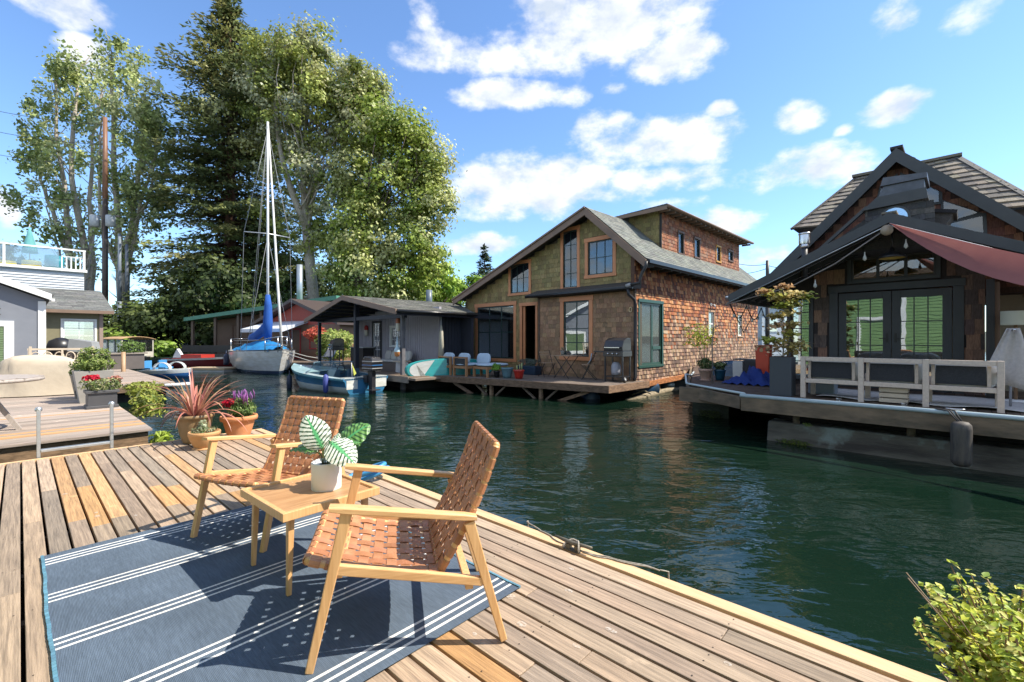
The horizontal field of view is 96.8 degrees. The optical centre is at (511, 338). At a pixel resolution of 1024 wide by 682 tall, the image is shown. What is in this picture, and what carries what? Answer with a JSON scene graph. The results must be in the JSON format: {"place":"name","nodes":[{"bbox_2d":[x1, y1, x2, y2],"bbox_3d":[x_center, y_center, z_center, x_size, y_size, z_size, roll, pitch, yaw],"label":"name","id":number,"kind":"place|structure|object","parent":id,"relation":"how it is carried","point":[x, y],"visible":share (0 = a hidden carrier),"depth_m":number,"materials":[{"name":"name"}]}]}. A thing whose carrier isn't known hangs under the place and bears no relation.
{"place":"outdoors","nodes":[
{"label":"outdoors","id":0,"kind":"place"},
{"bbox_2d":[0,354,76,397],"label":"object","id":1,"kind":"object","parent":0,"point":[54,370],"visible":0.73,"depth_m":9.85,"materials":[{"name":"fabric"}]},
{"bbox_2d":[0,242,86,339],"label":"white deck house","id":2,"kind":"structure","parent":0,"point":[40,276],"depth_m":29.55,"materials":[{"name":"paint"}]},
{"bbox_2d":[21,224,37,259],"bbox_3d":[-33.432,-6.300,31.500,0.815,3.300,0.827,0,0,0],"label":"roof umbrella","id":3,"kind":"object","parent":2,"relation":"on","point":[29,239],"visible":0.92,"depth_m":31.36,"materials":[{"name":"fabric"}]},
{"bbox_2d":[44,255,63,267],"bbox_3d":[-30.823,-5.105,30.600,0.960,0.950,0.960,0,0,0],"label":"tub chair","id":4,"kind":"object","parent":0,"point":[52,261],"visible":0.66,"depth_m":30.25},
{"bbox_2d":[67,339,99,361],"bbox_3d":[-14.300,0.625,15.200,0.700,1.250,0.500,0,0,-20],"label":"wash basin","id":5,"kind":"object","parent":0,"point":[76,343],"visible":0.36,"depth_m":14.98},
{"bbox_2d":[327,338,343,366],"bbox_3d":[-7.906,0.610,20.287,0.571,1.280,1.055,0,0,-35],"label":"gas grill","id":6,"kind":"object","parent":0,"point":[335,344],"visible":1,"depth_m":19.98,"materials":[{"name":"black metal"}]},
{"bbox_2d":[0,0,1023,331],"label":"sky","id":7,"kind":"structure","parent":0,"point":[742,117],"materials":[{"name":"blue"}]},
{"bbox_2d":[150,332,985,359],"bbox_3d":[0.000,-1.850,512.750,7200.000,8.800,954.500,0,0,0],"label":"shore ground","id":8,"kind":"structure","parent":0,"point":[213,344],"depth_m":42.88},
{"bbox_2d":[0,241,65,266],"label":"bush","id":9,"kind":"object","parent":8,"relation":"on","point":[9,250],"visible":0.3,"depth_m":51.84,"materials":[{"name":"green plant"}]},
{"bbox_2d":[0,31,122,332],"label":"poplar tree","id":10,"kind":"object","parent":8,"relation":"on","point":[57,68],"visible":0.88,"depth_m":45.24,"materials":[{"name":"green plant"}]},
{"bbox_2d":[89,117,119,300],"bbox_3d":[-35.830,-9.123,39.804,2.600,20.745,0.829,0,0,0],"label":"utility pole","id":11,"kind":"object","parent":8,"relation":"on","point":[108,220],"visible":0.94,"depth_m":39.84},
{"bbox_2d":[117,234,121,316],"bbox_3d":[-32.827,-3.765,38.000,0.322,10.031,0.306,0,0,0],"label":"utility pole","id":12,"kind":"object","parent":8,"relation":"on","point":[119,290],"visible":0.67,"depth_m":37.91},
{"bbox_2d":[125,244,128,307],"bbox_3d":[-33.494,-3.493,39.500,0.322,9.486,0.306,0,0,0],"label":"utility pole","id":13,"kind":"object","parent":8,"relation":"on","point":[126,267],"visible":0.45,"depth_m":39.40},
{"bbox_2d":[70,19,186,304],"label":"poplar tree","id":14,"kind":"object","parent":8,"relation":"on","point":[149,123],"visible":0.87,"depth_m":43.24,"materials":[{"name":"green plant"}]},
{"bbox_2d":[84,300,183,357],"bbox_3d":[-30.248,-0.276,36.852,8.074,5.605,8.238,0,0,39],"label":"bush","id":15,"kind":"object","parent":8,"relation":"on","point":[114,319],"visible":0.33,"depth_m":35.04,"materials":[{"name":"green plant"}]},
{"bbox_2d":[84,325,183,359],"bbox_3d":[-27.681,0.531,33.228,6.794,3.170,3.985,0,0,0],"label":"bush","id":16,"kind":"object","parent":8,"relation":"on","point":[166,348],"visible":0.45,"depth_m":33.01,"materials":[{"name":"green plant"}]},
{"bbox_2d":[119,253,295,352],"bbox_3d":[-24.086,-2.630,37.433,12.842,8.759,9.970,0,0,0],"label":"bush","id":17,"kind":"object","parent":8,"relation":"on","point":[213,284],"visible":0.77,"depth_m":35.38,"materials":[{"name":"green plant"}]},
{"bbox_2d":[111,0,317,352],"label":"conifer tree","id":18,"kind":"object","parent":8,"relation":"on","point":[204,179],"visible":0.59,"depth_m":42.48,"materials":[{"name":"green plant"}]},
{"bbox_2d":[239,213,333,298],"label":"bush","id":19,"kind":"object","parent":8,"relation":"on","point":[283,257],"visible":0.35,"depth_m":43.80,"materials":[{"name":"green plant"}]},
{"bbox_2d":[187,9,400,298],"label":"broadleaf tree","id":20,"kind":"object","parent":8,"relation":"on","point":[318,89],"visible":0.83,"depth_m":40.60,"materials":[{"name":"green plant"}]},
{"bbox_2d":[269,260,375,298],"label":"bush","id":21,"kind":"object","parent":8,"relation":"on","point":[330,292],"visible":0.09,"depth_m":51.07,"materials":[{"name":"green plant"}]},
{"bbox_2d":[302,325,353,360],"bbox_3d":[-9.349,0.281,23.339,2.384,1.953,2.302,0,0,41],"label":"flowering shrub","id":22,"kind":"object","parent":8,"relation":"on","point":[328,336],"visible":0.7,"depth_m":23.04,"materials":[{"name":"green plant"}]},
{"bbox_2d":[302,82,467,301],"bbox_3d":[-11.074,-10.626,39.949,14.093,23.353,9.627,0,0,0],"label":"broadleaf tree","id":23,"kind":"object","parent":8,"relation":"on","point":[361,252],"visible":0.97,"depth_m":38.48,"materials":[{"name":"green plant"}]},
{"bbox_2d":[380,258,466,305],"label":"leafy tree","id":24,"kind":"object","parent":8,"relation":"on","point":[448,290],"visible":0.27,"depth_m":44.95,"materials":[{"name":"green plant"}]},
{"bbox_2d":[472,243,494,276],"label":"fir tree","id":25,"kind":"object","parent":8,"relation":"on","point":[484,257],"visible":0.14,"depth_m":84.58,"materials":[{"name":"green plant"}]},
{"bbox_2d":[117,352,1023,681],"bbox_3d":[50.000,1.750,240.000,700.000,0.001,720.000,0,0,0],"label":"water","id":26,"kind":"structure","parent":0,"point":[825,542],"depth_m":5.04,"materials":[{"name":"liquid"}]},
{"bbox_2d":[0,459,136,681],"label":"deck underframe","id":27,"kind":"object","parent":26,"relation":"on","point":[23,652],"depth_m":3.26,"materials":[{"name":"wood"}]},
{"bbox_2d":[0,430,898,681],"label":"deck","id":28,"kind":"structure","parent":27,"relation":"on","point":[611,625],"depth_m":2.13,"materials":[{"name":"brown wood"}]},
{"bbox_2d":[132,367,247,443],"bbox_3d":[-3.780,0.798,5.656,1.288,0.904,1.281,0,0,0],"label":"potted flax","id":29,"kind":"object","parent":28,"relation":"on","point":[192,416],"visible":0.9,"depth_m":5.43,"materials":[{"name":"red plant"}]},
{"bbox_2d":[187,419,220,450],"bbox_3d":[-3.520,1.088,5.200,0.320,0.324,0.320,0,0,0],"label":"terracotta pot of succulents","id":30,"kind":"object","parent":28,"relation":"on","point":[197,442],"visible":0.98,"depth_m":5.11,"materials":[{"name":"ceramic"}]},
{"bbox_2d":[219,389,258,439],"bbox_3d":[-3.450,0.943,5.740,0.425,0.614,0.424,0,0,0],"label":"terracotta pot of flowers","id":31,"kind":"object","parent":28,"relation":"on","point":[236,426],"visible":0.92,"depth_m":5.66,"materials":[{"name":"ceramic"}]},
{"bbox_2d":[40,505,520,681],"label":"outdoor rug","id":32,"kind":"object","parent":28,"relation":"on","point":[176,602],"visible":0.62,"depth_m":2.08,"materials":[{"name":"fabric"}]},
{"bbox_2d":[190,395,345,552],"bbox_3d":[-1.599,0.842,3.086,0.632,0.811,0.786,0,0,20],"label":"woven armchair","id":33,"kind":"object","parent":32,"relation":"on","point":[278,469],"visible":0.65,"depth_m":3.19,"materials":[{"name":"leather"}]},
{"bbox_2d":[240,473,379,595],"bbox_3d":[-1.107,1.028,2.494,0.550,0.420,0.518,0,0,41],"label":"side table","id":34,"kind":"object","parent":32,"relation":"on","point":[288,501],"visible":0.76,"depth_m":2.39,"materials":[{"name":"brown wood"}]},
{"bbox_2d":[289,415,370,491],"bbox_3d":[-1.022,0.634,2.530,0.421,0.423,0.231,0,0,0],"label":"potted prayer plant","id":35,"kind":"object","parent":34,"relation":"on","point":[339,451],"visible":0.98,"depth_m":2.49,"materials":[{"name":"green plant"}]},
{"bbox_2d":[302,421,506,674],"bbox_3d":[-0.476,0.835,2.058,0.786,0.811,0.632,0,0,-14],"label":"woven armchair","id":36,"kind":"object","parent":32,"relation":"on","point":[337,560],"visible":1,"depth_m":1.90,"materials":[{"name":"brown wood"}]},
{"bbox_2d":[349,461,388,480],"bbox_3d":[-1.280,1.192,4.040,0.380,0.205,0.279,0,0,0],"label":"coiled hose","id":37,"kind":"object","parent":28,"relation":"on","point":[369,475],"visible":0.27,"depth_m":3.96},
{"bbox_2d":[906,559,1023,681],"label":"shrub","id":38,"kind":"object","parent":28,"relation":"on","point":[984,642],"visible":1,"depth_m":1.25,"materials":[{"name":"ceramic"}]},
{"bbox_2d":[0,428,944,681],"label":"deck edge board","id":39,"kind":"object","parent":27,"relation":"attached to","point":[881,666],"visible":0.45,"depth_m":2.14,"materials":[{"name":"wood"}]},
{"bbox_2d":[34,401,114,458],"bbox_3d":[-4.802,1.532,5.007,0.120,1.635,0.640,0,0,43],"label":"swim ladder","id":40,"kind":"object","parent":39,"relation":"hanging from","point":[39,450],"visible":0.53,"depth_m":4.91,"materials":[{"name":"metal"}]},
{"bbox_2d":[555,534,592,553],"bbox_3d":[0.360,1.217,2.680,0.256,0.061,0.066,0,0,40],"label":"dock cleat","id":41,"kind":"object","parent":39,"relation":"on","point":[568,544],"visible":1,"depth_m":2.67,"materials":[{"name":"grey metal"}]},
{"bbox_2d":[526,521,669,578],"bbox_3d":[0.427,1.500,2.767,1.072,0.542,0.228,0,0,41],"label":"mooring line","id":42,"kind":"object","parent":41,"relation":"attached to","point":[612,558],"visible":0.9,"depth_m":2.56,"materials":[{"name":"fabric"}]},
{"bbox_2d":[0,394,151,462],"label":"floating dock","id":43,"kind":"object","parent":26,"relation":"on","point":[68,419],"visible":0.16,"depth_m":6.40,"materials":[{"name":"brown wood"}]},
{"bbox_2d":[0,374,44,429],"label":"patio table","id":44,"kind":"object","parent":43,"relation":"on","point":[9,379],"visible":0.99,"depth_m":6.16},
{"bbox_2d":[0,276,54,361],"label":"grey house","id":45,"kind":"structure","parent":43,"relation":"on","point":[22,318],"depth_m":13.57,"materials":[{"name":"blue"}]},
{"bbox_2d":[0,321,13,361],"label":"window","id":46,"kind":"structure","parent":45,"relation":"in","point":[6,327],"depth_m":13.33,"materials":[{"name":"white paint"}]},
{"bbox_2d":[46,337,69,356],"bbox_3d":[-15.900,0.602,16.000,0.740,1.304,0.729,0,0,0],"label":"kettle barbecue","id":47,"kind":"object","parent":43,"relation":"on","point":[60,342],"visible":0.61,"depth_m":15.76,"materials":[{"name":"black paint"}]},
{"bbox_2d":[27,346,94,358],"bbox_3d":[-11.990,0.725,12.088,1.300,1.050,0.470,0,0,-40],"label":"trellis bench","id":48,"kind":"object","parent":43,"relation":"on","point":[30,349],"visible":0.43,"depth_m":12.16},
{"bbox_2d":[34,287,114,353],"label":"shingle roofed house","id":49,"kind":"structure","parent":43,"relation":"on","point":[90,307],"depth_m":19.18,"materials":[{"name":"grey"}]},
{"bbox_2d":[61,318,96,340],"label":"window","id":50,"kind":"structure","parent":49,"relation":"in","point":[94,321],"depth_m":18.95,"materials":[{"name":"white paint"}]},
{"bbox_2d":[69,346,117,403],"bbox_3d":[-8.322,0.695,9.060,0.716,1.111,0.714,0,0,43],"label":"square planter","id":51,"kind":"object","parent":43,"relation":"on","point":[91,365],"visible":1,"depth_m":8.91,"materials":[{"name":"concrete"}]},
{"bbox_2d":[48,340,147,369],"bbox_3d":[-16.664,0.649,18.195,0.740,1.202,3.200,0,0,43],"label":"planter bench","id":52,"kind":"object","parent":43,"relation":"on","point":[134,358],"visible":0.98,"depth_m":18.86,"materials":[{"name":"grey wood"}]},
{"bbox_2d":[77,374,122,409],"bbox_3d":[-7.514,0.946,8.308,0.558,0.608,0.648,0,0,43],"label":"flower box","id":53,"kind":"object","parent":43,"relation":"on","point":[102,394],"visible":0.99,"depth_m":8.18,"materials":[{"name":"grey plant"}]},
{"bbox_2d":[119,380,168,418],"bbox_3d":[-7.103,1.173,8.783,1.407,0.694,0.671,0,0,43],"label":"trailing vine","id":54,"kind":"object","parent":43,"relation":"on","point":[143,394],"visible":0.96,"depth_m":8.65,"materials":[{"name":"green plant"}]},
{"bbox_2d":[103,336,155,360],"bbox_3d":[-23.969,0.900,28.539,3.600,2.100,1.911,0,0,25],"label":"canopy launch","id":55,"kind":"object","parent":26,"relation":"on","point":[149,355],"visible":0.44,"depth_m":28.46,"materials":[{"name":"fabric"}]},
{"bbox_2d":[113,369,189,402],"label":"finger pier","id":56,"kind":"structure","parent":26,"relation":"on","point":[129,376],"depth_m":13.33,"materials":[{"name":"brown wood"}]},
{"bbox_2d":[148,430,173,442],"bbox_3d":[-5.046,1.567,6.572,0.306,0.522,0.454,0,0,0],"label":"waterline weed","id":57,"kind":"object","parent":26,"relation":"in","point":[162,437],"visible":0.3,"depth_m":6.49,"materials":[{"name":"green plant"}]},
{"bbox_2d":[137,360,192,378],"bbox_3d":[-15.385,1.410,20.450,2.150,0.880,1.339,0,0,8],"label":"pedal boat","id":58,"kind":"object","parent":26,"relation":"on","point":[155,371],"visible":0.82,"depth_m":20.04,"materials":[{"name":"plastic"}]},
{"bbox_2d":[161,349,232,367],"bbox_3d":[-18.735,1.250,27.601,4.600,1.300,1.751,0,0,10],"label":"red speedboat","id":59,"kind":"object","parent":26,"relation":"on","point":[200,360],"visible":0.56,"depth_m":26.96,"materials":[{"name":"plastic"}]},
{"bbox_2d":[187,367,236,371],"bbox_3d":[-16.352,1.700,24.693,2.400,0.300,1.200,0,0,5],"label":"dock","id":60,"kind":"object","parent":26,"relation":"on","point":[211,369],"visible":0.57,"depth_m":24.14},
{"bbox_2d":[182,264,339,356],"bbox_3d":[-17.375,-2.050,35.323,11.100,7.000,7.650,0,0,4],"label":"green roofed houseboat","id":61,"kind":"object","parent":26,"relation":"on","point":[228,325],"visible":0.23,"depth_m":32.51,"materials":[{"name":"wood"}]},
{"bbox_2d":[223,121,332,373],"bbox_3d":[-12.785,-4.700,24.196,10.261,13.700,3.013,0,0,43],"label":"sailboat","id":62,"kind":"object","parent":26,"relation":"on","point":[267,356],"visible":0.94,"depth_m":23.54,"materials":[{"name":"grey paint"}]},
{"bbox_2d":[230,298,353,370],"bbox_3d":[-12.100,-0.200,29.905,9.000,4.500,9.600,0,0,30],"label":"red houseboat","id":63,"kind":"object","parent":26,"relation":"on","point":[296,325],"visible":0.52,"depth_m":27.73,"materials":[{"name":"red"}]},
{"bbox_2d":[287,356,387,394],"bbox_3d":[-6.318,1.276,15.825,4.940,1.448,2.027,0,0,35],"label":"motorboat","id":64,"kind":"object","parent":26,"relation":"on","point":[353,380],"visible":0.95,"depth_m":14.79,"materials":[{"name":"blue plastic"}]},
{"bbox_2d":[304,290,498,388],"bbox_3d":[-4.461,-0.175,19.352,8.700,4.450,5.570,0,0,45],"label":"grey boathouse","id":65,"kind":"object","parent":26,"relation":"on","point":[417,334],"visible":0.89,"depth_m":17.52,"materials":[{"name":"black"}]},
{"bbox_2d":[349,347,374,366],"bbox_3d":[-6.734,0.805,20.402,1.300,0.890,0.560,0,0,45],"label":"porch counter","id":66,"kind":"object","parent":65,"relation":"on","point":[365,351],"visible":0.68,"depth_m":20.01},
{"bbox_2d":[381,350,411,370],"bbox_3d":[-4.687,0.857,18.122,0.730,0.785,1.920,0,0,-45],"label":"porch sofa","id":67,"kind":"object","parent":65,"relation":"on","point":[388,364],"visible":0.59,"depth_m":17.85,"materials":[{"name":"fabric"}]},
{"bbox_2d":[404,359,491,376],"bbox_3d":[-2.150,1.050,15.749,3.100,0.740,0.122,0,0,-22],"label":"paddle board","id":68,"kind":"object","parent":65,"relation":"on","point":[431,367],"visible":0.48,"depth_m":15.46,"materials":[{"name":"plastic"}]},
{"bbox_2d":[434,203,757,400],"bbox_3d":[3.489,-1.208,19.474,14.379,6.516,9.839,0,0,-45],"label":"shingled houseboat","id":69,"kind":"object","parent":26,"relation":"on","point":[651,283],"visible":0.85,"depth_m":15.70,"materials":[{"name":"brown wood"}]},
{"bbox_2d":[438,352,454,375],"bbox_3d":[-2.098,0.863,15.981,0.720,0.774,0.720,0,0,45],"label":"deck chair","id":70,"kind":"object","parent":69,"relation":"on","point":[448,356],"visible":0.47,"depth_m":15.62,"materials":[{"name":"brown wood"}]},
{"bbox_2d":[453,353,482,376],"bbox_3d":[-1.504,0.863,15.444,0.720,0.774,0.720,0,0,45],"label":"armchair","id":71,"kind":"object","parent":69,"relation":"on","point":[461,360],"visible":0.89,"depth_m":15.22,"materials":[{"name":"brown wood"}]},
{"bbox_2d":[473,363,511,377],"bbox_3d":[-0.655,1.030,15.190,0.720,0.440,1.100,0,0,45],"label":"table","id":72,"kind":"object","parent":69,"relation":"on","point":[486,366],"visible":0.69,"depth_m":14.91,"materials":[{"name":"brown wood"}]},
{"bbox_2d":[474,301,516,361],"bbox_3d":[-0.675,-0.278,18.189,2.450,2.330,0.106,0,0,45],"label":"window","id":73,"kind":"structure","parent":69,"relation":"in","point":[513,304],"depth_m":18.08,"materials":[{"name":"brown"}]},
{"bbox_2d":[508,259,530,295],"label":"window","id":74,"kind":"structure","parent":69,"relation":"in","point":[523,262],"depth_m":17.24,"materials":[{"name":"brown"}]},
{"bbox_2d":[518,358,541,374],"bbox_3d":[0.614,0.961,16.001,0.990,0.578,0.471,0,0,45],"label":"potted plant","id":75,"kind":"object","parent":69,"relation":"on","point":[531,368],"visible":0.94,"depth_m":15.78,"materials":[{"name":"blue plant"}]},
{"bbox_2d":[560,225,579,288],"bbox_3d":[1.994,-2.731,15.520,0.860,2.160,0.106,0,0,45],"label":"window","id":76,"kind":"structure","parent":69,"relation":"in","point":[574,228],"depth_m":15.53,"materials":[{"name":"brown"}]},
{"bbox_2d":[559,295,593,360],"bbox_3d":[2.122,-0.349,14.967,0.106,2.110,1.380,0,0,-45],"label":"window","id":77,"kind":"structure","parent":69,"relation":"in","point":[585,298],"depth_m":14.97,"materials":[{"name":"brown"}]},
{"bbox_2d":[584,235,616,278],"bbox_3d":[2.854,-2.647,14.661,1.230,1.330,0.106,0,0,45],"label":"window","id":78,"kind":"structure","parent":69,"relation":"in","point":[604,238],"depth_m":14.68,"materials":[{"name":"brown"}]},
{"bbox_2d":[594,338,631,382],"bbox_3d":[2.960,0.610,13.363,1.055,1.280,0.571,0,0,45],"label":"gas grill","id":79,"kind":"object","parent":69,"relation":"on","point":[617,347],"visible":1,"depth_m":13.17,"materials":[{"name":"grey metal"}]},
{"bbox_2d":[638,298,663,367],"bbox_3d":[4.311,-0.164,14.141,0.106,2.090,1.580,0,0,45],"label":"window","id":80,"kind":"structure","parent":69,"relation":"in","point":[647,302],"depth_m":14.25,"materials":[{"name":"teal"}]},
{"bbox_2d":[625,387,678,399],"bbox_3d":[4.612,1.683,14.341,0.407,0.346,3.758,0,0,45],"label":"floating log","id":81,"kind":"object","parent":26,"relation":"on","point":[653,393],"visible":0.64,"depth_m":13.94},
{"bbox_2d":[679,144,1023,476],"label":"dark gabled houseboat","id":82,"kind":"object","parent":26,"relation":"on","point":[919,301],"visible":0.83,"depth_m":8.54,"materials":[{"name":"brown wood"}]},
{"bbox_2d":[683,323,717,380],"bbox_3d":[4.548,0.308,11.009,0.792,1.384,0.518,0,0,0],"label":"clay planter","id":83,"kind":"object","parent":82,"relation":"on","point":[705,370],"visible":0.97,"depth_m":10.96,"materials":[{"name":"green plant"}]},
{"bbox_2d":[714,361,727,380],"bbox_3d":[5.000,0.761,10.907,0.320,0.477,0.291,0,0,-37],"label":"blue herb pot","id":84,"kind":"object","parent":82,"relation":"on","point":[719,373],"visible":1,"depth_m":10.83,"materials":[{"name":"ceramic"}]},
{"bbox_2d":[733,358,755,376],"bbox_3d":[6.159,0.760,11.731,0.750,0.480,0.400,0,0,45],"label":"cool box","id":85,"kind":"object","parent":82,"relation":"on","point":[739,367],"visible":0.44,"depth_m":11.70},
{"bbox_2d":[721,365,769,385],"bbox_3d":[5.328,0.797,10.088,0.959,0.416,1.053,0,0,-45],"label":"blue tarpaulin","id":86,"kind":"object","parent":82,"relation":"on","point":[753,376],"visible":0.89,"depth_m":9.85,"materials":[{"name":"fabric"}]},
{"bbox_2d":[754,345,772,373],"bbox_3d":[5.774,0.570,10.419,0.280,0.860,0.320,0,0,-45],"label":"planter","id":87,"kind":"object","parent":82,"relation":"on","point":[762,361],"visible":0.42,"depth_m":10.31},
{"bbox_2d":[770,356,795,396],"bbox_3d":[4.805,0.655,8.064,0.340,0.690,0.300,0,0,45],"label":"tall planter","id":88,"kind":"object","parent":82,"relation":"on","point":[782,375],"visible":1,"depth_m":7.96,"materials":[{"name":"grey stone"}]},
{"bbox_2d":[746,282,819,356],"bbox_3d":[4.841,-0.318,8.104,1.162,1.378,0.680,0,0,0],"label":"young maple","id":89,"kind":"object","parent":88,"relation":"in","point":[781,296],"visible":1,"depth_m":8.03,"materials":[{"name":"green plant"}]},
{"bbox_2d":[788,293,813,378],"bbox_3d":[6.408,-0.055,10.077,0.480,1.900,0.106,0,0,45],"label":"window","id":90,"kind":"structure","parent":82,"relation":"in","point":[811,305],"depth_m":9.96,"materials":[{"name":"grey paint"}]},
{"bbox_2d":[730,239,907,332],"bbox_3d":[5.538,-0.906,9.413,3.785,1.528,1.964,0,0,87],"label":"light string","id":91,"kind":"object","parent":82,"relation":"hanging from","point":[814,286],"visible":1,"depth_m":10.09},
{"bbox_2d":[807,368,837,393],"bbox_3d":[5.660,0.765,8.269,0.340,0.470,0.440,0,0,-45],"label":"storage tub","id":92,"kind":"object","parent":82,"relation":"on","point":[821,388],"visible":0.21,"depth_m":8.14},
{"bbox_2d":[725,223,990,304],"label":"roof trim","id":93,"kind":"structure","parent":82,"relation":"attached to","point":[840,260],"depth_m":8.10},
{"bbox_2d":[839,291,890,387],"bbox_3d":[7.187,0.020,9.274,0.119,1.940,0.855,0,0,-45],"label":"door","id":94,"kind":"structure","parent":82,"relation":"in","point":[886,295],"depth_m":9.25,"materials":[{"name":"grey paint"}]},
{"bbox_2d":[878,233,906,259],"bbox_3d":[6.700,-1.645,8.008,0.400,0.450,0.400,0,0,0],"label":"pendant lamp","id":95,"kind":"object","parent":82,"relation":"hanging from","point":[892,254],"visible":0.99,"depth_m":7.98,"materials":[{"name":"metal"}]},
{"bbox_2d":[847,251,940,283],"bbox_3d":[7.504,-1.432,8.981,1.420,0.590,0.106,0,0,45],"label":"window","id":96,"kind":"structure","parent":82,"relation":"in","point":[923,265],"depth_m":8.96,"materials":[{"name":"grey paint"}]},
{"bbox_2d":[800,356,1004,412],"bbox_3d":[6.018,0.650,7.177,2.370,0.700,0.720,0,0,45],"label":"outdoor sofa","id":97,"kind":"object","parent":82,"relation":"on","point":[969,376],"visible":0.96,"depth_m":6.84,"materials":[{"name":"white wood"}]},
{"bbox_2d":[816,388,1023,411],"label":"dock rug","id":98,"kind":"object","parent":82,"relation":"on","point":[951,401],"visible":0.57,"depth_m":7.29,"materials":[{"name":"fabric"}]},
{"bbox_2d":[879,387,908,403],"bbox_3d":[5.957,0.870,7.081,0.340,0.220,0.300,0,0,45],"label":"wooden crate","id":99,"kind":"object","parent":98,"relation":"on","point":[893,395],"visible":0.94,"depth_m":7.00,"materials":[{"name":"wood"}]},
{"bbox_2d":[1000,310,1023,402],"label":"floor lamp","id":100,"kind":"object","parent":98,"relation":"on","point":[1015,318],"visible":0.75,"depth_m":7.14,"materials":[{"name":"grey fabric"}]},
{"bbox_2d":[1009,329,1015,406],"bbox_3d":[6.991,0.432,6.347,0.031,1.135,0.763,0,0,45],"label":"towel stand","id":101,"kind":"object","parent":98,"relation":"on","point":[1010,395],"visible":0.42,"depth_m":6.60,"materials":[{"name":"brown metal"}]},
{"bbox_2d":[990,328,1023,389],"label":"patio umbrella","id":102,"kind":"object","parent":101,"relation":"hanging from","point":[1009,350],"visible":0.74,"depth_m":6.36,"materials":[{"name":"fabric"}]},
{"bbox_2d":[900,172,941,204],"bbox_3d":[8.254,-3.054,9.173,0.634,0.779,0.025,0,0,45],"label":"window","id":103,"kind":"structure","parent":82,"relation":"in","point":[934,194],"depth_m":9.02,"materials":[{"name":"glass"}]},
{"bbox_2d":[892,287,951,392],"bbox_3d":[7.798,0.020,8.664,0.855,1.940,0.119,0,0,45],"label":"door","id":104,"kind":"structure","parent":82,"relation":"in","point":[946,293],"depth_m":8.61,"materials":[{"name":"grey paint"}]},
{"bbox_2d":[935,408,972,466],"bbox_3d":[5.809,1.296,5.970,0.210,0.709,0.404,0,0,0],"label":"dock fender","id":105,"kind":"object","parent":82,"relation":"hanging from","point":[961,443],"visible":1,"depth_m":5.81,"materials":[{"name":"rubber"}]},
{"bbox_2d":[890,223,1023,285],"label":"shade sail","id":106,"kind":"object","parent":82,"relation":"attached to","point":[1003,265],"visible":1,"depth_m":6.55,"materials":[{"name":"red fabric"}]},
{"bbox_2d":[941,200,982,221],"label":"window","id":107,"kind":"structure","parent":82,"relation":"in","point":[963,212],"depth_m":8.76,"materials":[{"name":"glass"}]},
{"bbox_2d":[951,213,986,232],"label":"window","id":108,"kind":"structure","parent":82,"relation":"in","point":[978,223],"depth_m":8.63,"materials":[{"name":"glass"}]},
{"bbox_2d":[765,260,769,344],"bbox_3d":[19.122,-2.310,34.000,0.322,7.120,0.306,0,0,0],"label":"utility pole","id":109,"kind":"object","parent":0,"point":[767,323],"visible":0.39,"depth_m":33.90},
{"bbox_2d":[758,306,786,353],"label":"distant white house","id":110,"kind":"structure","parent":0,"point":[761,329],"depth_m":51.44,"materials":[{"name":"paint"}]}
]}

